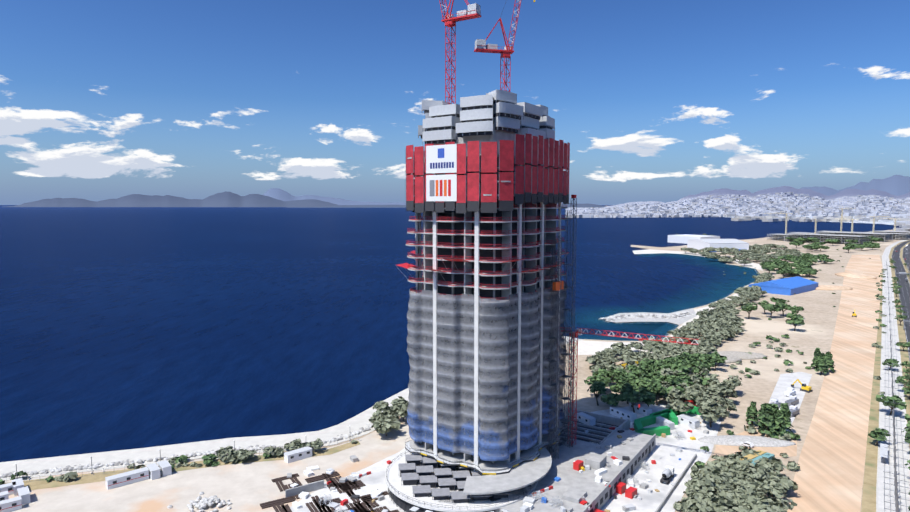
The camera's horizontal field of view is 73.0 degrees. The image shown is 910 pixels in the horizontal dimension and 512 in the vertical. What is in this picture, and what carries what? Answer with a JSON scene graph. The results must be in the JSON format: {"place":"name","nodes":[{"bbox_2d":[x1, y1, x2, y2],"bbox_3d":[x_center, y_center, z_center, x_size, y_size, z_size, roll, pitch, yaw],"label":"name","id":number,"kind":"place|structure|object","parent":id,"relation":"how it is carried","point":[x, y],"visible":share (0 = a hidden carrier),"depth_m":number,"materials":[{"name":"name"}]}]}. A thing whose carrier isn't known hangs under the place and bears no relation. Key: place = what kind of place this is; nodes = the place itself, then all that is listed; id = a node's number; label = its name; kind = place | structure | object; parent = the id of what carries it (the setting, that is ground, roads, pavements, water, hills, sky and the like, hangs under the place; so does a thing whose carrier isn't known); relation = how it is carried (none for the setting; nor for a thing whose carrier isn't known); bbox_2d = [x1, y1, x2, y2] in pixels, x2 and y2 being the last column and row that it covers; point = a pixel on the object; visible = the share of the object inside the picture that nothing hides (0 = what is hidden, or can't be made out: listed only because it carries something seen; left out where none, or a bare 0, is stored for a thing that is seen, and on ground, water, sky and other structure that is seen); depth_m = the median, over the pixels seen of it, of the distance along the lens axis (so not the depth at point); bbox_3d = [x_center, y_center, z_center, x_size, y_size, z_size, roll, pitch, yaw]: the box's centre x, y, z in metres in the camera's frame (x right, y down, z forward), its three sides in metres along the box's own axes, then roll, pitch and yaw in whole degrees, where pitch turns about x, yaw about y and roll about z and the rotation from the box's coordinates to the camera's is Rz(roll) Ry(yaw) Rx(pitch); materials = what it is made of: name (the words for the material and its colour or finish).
{"place":"outdoors","nodes":[
{"label":"outdoors","id":0,"kind":"place"},
{"bbox_2d":[7,191,336,206],"bbox_3d":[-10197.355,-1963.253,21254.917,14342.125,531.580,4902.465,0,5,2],"label":"island","id":1,"kind":"structure","parent":0,"point":[226,199],"depth_m":20102.62,"materials":[{"name":"grey stone"}]},
{"bbox_2d":[5,416,411,511],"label":"sandy ground","id":2,"kind":"structure","parent":0,"point":[248,487],"depth_m":190.99,"materials":[{"name":"beige sand"}]},
{"bbox_2d":[0,440,359,489],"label":"dry strip","id":3,"kind":"object","parent":2,"relation":"on","point":[51,483],"visible":0.54,"depth_m":201.60,"materials":[{"name":"beige sand"}]},
{"bbox_2d":[263,188,405,204],"bbox_3d":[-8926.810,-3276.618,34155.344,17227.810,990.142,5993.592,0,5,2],"label":"island","id":4,"kind":"structure","parent":0,"point":[279,194],"depth_m":33221.75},
{"bbox_2d":[287,203,606,207],"bbox_3d":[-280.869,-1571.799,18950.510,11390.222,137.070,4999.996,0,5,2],"label":"coast","id":5,"kind":"structure","parent":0,"point":[586,205],"depth_m":17535.51},
{"bbox_2d":[0,205,901,461],"bbox_3d":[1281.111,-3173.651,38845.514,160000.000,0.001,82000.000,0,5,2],"label":"sea water","id":6,"kind":"structure","parent":0,"point":[123,328],"depth_m":531.51,"materials":[{"name":"blue liquid"}]},
{"bbox_2d":[591,254,758,340],"bbox_3d":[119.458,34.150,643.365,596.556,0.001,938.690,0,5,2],"label":"shore foam line","id":7,"kind":"object","parent":6,"relation":"on","point":[671,312],"depth_m":462.80,"materials":[{"name":"white liquid"}]},
{"bbox_2d":[0,0,909,204],"label":"sky","id":8,"kind":"structure","parent":0,"point":[664,101],"materials":[{"name":"blue"}]},
{"bbox_2d":[5,217,909,511],"bbox_3d":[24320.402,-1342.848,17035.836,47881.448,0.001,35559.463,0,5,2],"label":"ground","id":9,"kind":"structure","parent":0,"point":[819,313],"depth_m":376.66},
{"bbox_2d":[0,336,581,480],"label":"coast promenade","id":10,"kind":"structure","parent":9,"relation":"on","point":[357,422],"depth_m":219.62,"materials":[{"name":"concrete"}]},
{"bbox_2d":[8,411,382,481],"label":"promenade lamps and fence","id":11,"kind":"object","parent":10,"relation":"on","point":[160,459],"visible":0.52,"depth_m":202.50,"materials":[{"name":"grey metal"}]},
{"bbox_2d":[0,311,694,511],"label":"armour boulders","id":12,"kind":"object","parent":9,"relation":"on","point":[200,502],"visible":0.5,"depth_m":209.24,"materials":[{"name":"grey stone"}]},
{"bbox_2d":[0,402,699,511],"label":"site cabins","id":13,"kind":"object","parent":9,"relation":"on","point":[153,471],"visible":0.98,"depth_m":196.42,"materials":[{"name":"white metal"}]},
{"bbox_2d":[0,236,909,510],"bbox_3d":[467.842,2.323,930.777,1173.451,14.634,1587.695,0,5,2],"label":"trees","id":14,"kind":"object","parent":9,"relation":"on","point":[642,382],"visible":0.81,"depth_m":294.24,"materials":[{"name":"green plant"}]},
{"bbox_2d":[55,234,886,511],"bbox_3d":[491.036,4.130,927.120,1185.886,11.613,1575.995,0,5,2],"label":"olive trees","id":15,"kind":"object","parent":9,"relation":"on","point":[731,482],"visible":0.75,"depth_m":249.28,"materials":[{"name":"green plant"}]},
{"bbox_2d":[385,425,566,511],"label":"circular podium","id":16,"kind":"object","parent":9,"relation":"on","point":[417,481],"visible":0.75,"depth_m":179.06,"materials":[{"name":"concrete"}]},
{"bbox_2d":[405,153,567,471],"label":"building frame","id":17,"kind":"object","parent":9,"relation":"on","point":[521,240],"visible":0.31,"depth_m":188.55,"materials":[{"name":"grey concrete"}]},
{"bbox_2d":[439,0,480,103],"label":"tower crane","id":18,"kind":"object","parent":17,"relation":"on","point":[473,11],"visible":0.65,"depth_m":195.26,"materials":[{"name":"red paint"}]},
{"bbox_2d":[396,250,569,283],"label":"safety net","id":19,"kind":"object","parent":17,"relation":"on","point":[404,265],"visible":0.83,"depth_m":184.76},
{"bbox_2d":[418,89,554,155],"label":"climbing formwork","id":20,"kind":"object","parent":17,"relation":"on","point":[496,115],"visible":0.75,"depth_m":184.78,"materials":[{"name":"metal"}]},
{"bbox_2d":[406,204,566,299],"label":"floor slab edges","id":21,"kind":"object","parent":17,"relation":"attached to","point":[556,229],"visible":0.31,"depth_m":184.80,"materials":[{"name":"grey concrete"}]},
{"bbox_2d":[407,280,567,460],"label":"facade netting","id":22,"kind":"object","parent":17,"relation":"attached to","point":[497,379],"visible":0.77,"depth_m":186.56,"materials":[{"name":"grey fabric"}]},
{"bbox_2d":[406,133,569,212],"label":"red climbing screens","id":23,"kind":"object","parent":17,"relation":"on","point":[550,152],"visible":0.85,"depth_m":179.12,"materials":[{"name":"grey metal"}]},
{"bbox_2d":[426,144,456,200],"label":"site banners","id":24,"kind":"object","parent":23,"relation":"attached to","point":[441,158],"visible":1,"depth_m":181.24,"materials":[{"name":"white paint"}]},
{"bbox_2d":[474,0,534,91],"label":"tower crane","id":25,"kind":"object","parent":17,"relation":"on","point":[483,47],"visible":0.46,"depth_m":204.44,"materials":[{"name":"red paint"}]},
{"bbox_2d":[546,195,576,458],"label":"hoist masts","id":26,"kind":"object","parent":17,"relation":"attached to","point":[558,285],"visible":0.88,"depth_m":204.97,"materials":[{"name":"grey metal"}]},
{"bbox_2d":[290,404,720,511],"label":"concrete deck","id":27,"kind":"object","parent":9,"relation":"on","point":[664,448],"visible":0.26,"depth_m":200.12,"materials":[{"name":"grey concrete"}]},
{"bbox_2d":[260,417,708,511],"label":"construction materials","id":28,"kind":"object","parent":27,"relation":"on","point":[347,485],"visible":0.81,"depth_m":185.24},
{"bbox_2d":[559,327,698,444],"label":"crane","id":29,"kind":"object","parent":9,"relation":"on","point":[579,331],"visible":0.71,"depth_m":209.72,"materials":[{"name":"red metal"}]},
{"bbox_2d":[605,308,696,324],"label":"breakwater","id":30,"kind":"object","parent":9,"relation":"on","point":[678,321],"visible":0.65,"depth_m":467.47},
{"bbox_2d":[578,293,739,354],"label":"beach","id":31,"kind":"structure","parent":9,"relation":"on","point":[588,347],"depth_m":381.73,"materials":[{"name":"beige sand"}]},
{"bbox_2d":[634,400,701,435],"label":"green hoarding compound","id":32,"kind":"object","parent":9,"relation":"on","point":[666,420],"visible":0.62,"depth_m":243.10,"materials":[{"name":"green"}]},
{"bbox_2d":[633,249,762,270],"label":"beach","id":33,"kind":"structure","parent":9,"relation":"on","point":[753,265],"depth_m":1096.72,"materials":[{"name":"beige sand"}]},
{"bbox_2d":[618,310,856,483],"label":"construction vehicles","id":34,"kind":"object","parent":9,"relation":"on","point":[667,473],"visible":0.56,"depth_m":197.61,"materials":[{"name":"yellow metal"}]},
{"bbox_2d":[566,192,909,225],"bbox_3d":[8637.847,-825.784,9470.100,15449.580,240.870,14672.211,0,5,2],"label":"city blocks","id":35,"kind":"structure","parent":9,"relation":"on","point":[817,207],"depth_m":5291.77,"materials":[{"name":"grey concrete"}]},
{"bbox_2d":[668,234,817,295],"bbox_3d":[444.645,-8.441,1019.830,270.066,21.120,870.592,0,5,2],"label":"warehouse sheds","id":36,"kind":"object","parent":9,"relation":"on","point":[790,286],"visible":0.83,"depth_m":1131.40,"materials":[{"name":"blue metal"}]},
{"bbox_2d":[712,430,796,460],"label":"dirt patch","id":37,"kind":"object","parent":9,"relation":"on","point":[724,450],"visible":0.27,"depth_m":219.81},
{"bbox_2d":[740,450,774,495],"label":"containers and tank","id":38,"kind":"object","parent":9,"relation":"on","point":[756,456],"visible":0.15,"depth_m":200.80,"materials":[{"name":"teal metal"}]},
{"bbox_2d":[644,272,876,446],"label":"sand patches","id":39,"kind":"object","parent":9,"relation":"on","point":[738,440],"visible":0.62,"depth_m":335.38,"materials":[{"name":"beige sand"}]},
{"bbox_2d":[765,372,811,430],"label":"concrete pad","id":40,"kind":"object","parent":9,"relation":"on","point":[785,382],"visible":0.5,"depth_m":295.66,"materials":[{"name":"grey concrete"}]},
{"bbox_2d":[770,387,799,416],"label":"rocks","id":41,"kind":"object","parent":40,"relation":"on","point":[790,392],"visible":0.6,"depth_m":266.63,"materials":[{"name":"white stone"}]},
{"bbox_2d":[731,215,909,231],"bbox_3d":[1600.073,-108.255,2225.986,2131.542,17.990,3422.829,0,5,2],"label":"lowrise blocks","id":42,"kind":"structure","parent":9,"relation":"on","point":[802,219],"depth_m":3255.77,"materials":[{"name":"white concrete"}]},
{"bbox_2d":[764,206,899,233],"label":"site cranes","id":43,"kind":"object","parent":9,"relation":"on","point":[841,218],"visible":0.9,"depth_m":1572.10,"materials":[{"name":"beige"}]},
{"bbox_2d":[767,228,909,244],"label":"construction frames","id":44,"kind":"structure","parent":9,"relation":"on","point":[842,236],"depth_m":1465.68,"materials":[{"name":"concrete"}]},
{"bbox_2d":[861,278,882,511],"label":"dry grass","id":45,"kind":"structure","parent":9,"relation":"on","point":[869,491],"depth_m":222.44,"materials":[{"name":"beige plant"}]},
{"bbox_2d":[285,409,696,511],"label":"annex building","id":46,"kind":"structure","parent":0,"point":[571,487],"depth_m":195.03,"materials":[{"name":"grey concrete"}]},
{"bbox_2d":[564,253,754,340],"bbox_3d":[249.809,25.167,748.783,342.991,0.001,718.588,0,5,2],"label":"shallow water tint","id":47,"kind":"object","parent":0,"point":[657,324],"visible":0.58,"depth_m":478.46,"materials":[{"name":"teal liquid"}]},
{"bbox_2d":[565,186,909,217],"bbox_3d":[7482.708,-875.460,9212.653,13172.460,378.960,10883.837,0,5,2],"label":"city hills","id":48,"kind":"structure","parent":0,"point":[847,193],"depth_m":8085.46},
{"bbox_2d":[732,216,896,224],"bbox_3d":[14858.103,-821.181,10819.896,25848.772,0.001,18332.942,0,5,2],"label":"buildings","id":49,"kind":"structure","parent":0,"point":[889,222],"depth_m":3138.09,"materials":[{"name":"white concrete"}]},
{"bbox_2d":[787,255,882,511],"bbox_3d":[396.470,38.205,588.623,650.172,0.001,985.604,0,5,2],"label":"dirt road","id":50,"kind":"structure","parent":0,"point":[829,476],"depth_m":260.09,"materials":[{"name":"beige soil"}]},
{"bbox_2d":[800,175,909,195],"bbox_3d":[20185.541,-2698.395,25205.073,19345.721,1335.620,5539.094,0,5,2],"label":"mountain","id":51,"kind":"structure","parent":0,"point":[897,185],"depth_m":24743.65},
{"bbox_2d":[876,240,909,511],"bbox_3d":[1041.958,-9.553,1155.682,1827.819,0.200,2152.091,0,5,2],"label":"walkway","id":52,"kind":"structure","parent":0,"point":[898,333],"depth_m":307.41,"materials":[{"name":"concrete"}]},
{"bbox_2d":[677,245,908,447],"bbox_3d":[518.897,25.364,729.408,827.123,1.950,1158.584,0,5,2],"label":"cars","id":53,"kind":"object","parent":52,"relation":"on","point":[749,444],"visible":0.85,"depth_m":222.37,"materials":[{"name":"white metal"}]},
{"bbox_2d":[880,261,909,511],"bbox_3d":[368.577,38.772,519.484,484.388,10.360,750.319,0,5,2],"label":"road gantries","id":54,"kind":"object","parent":52,"relation":"on","point":[883,450],"visible":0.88,"depth_m":211.82,"materials":[{"name":"grey metal"}]}
]}

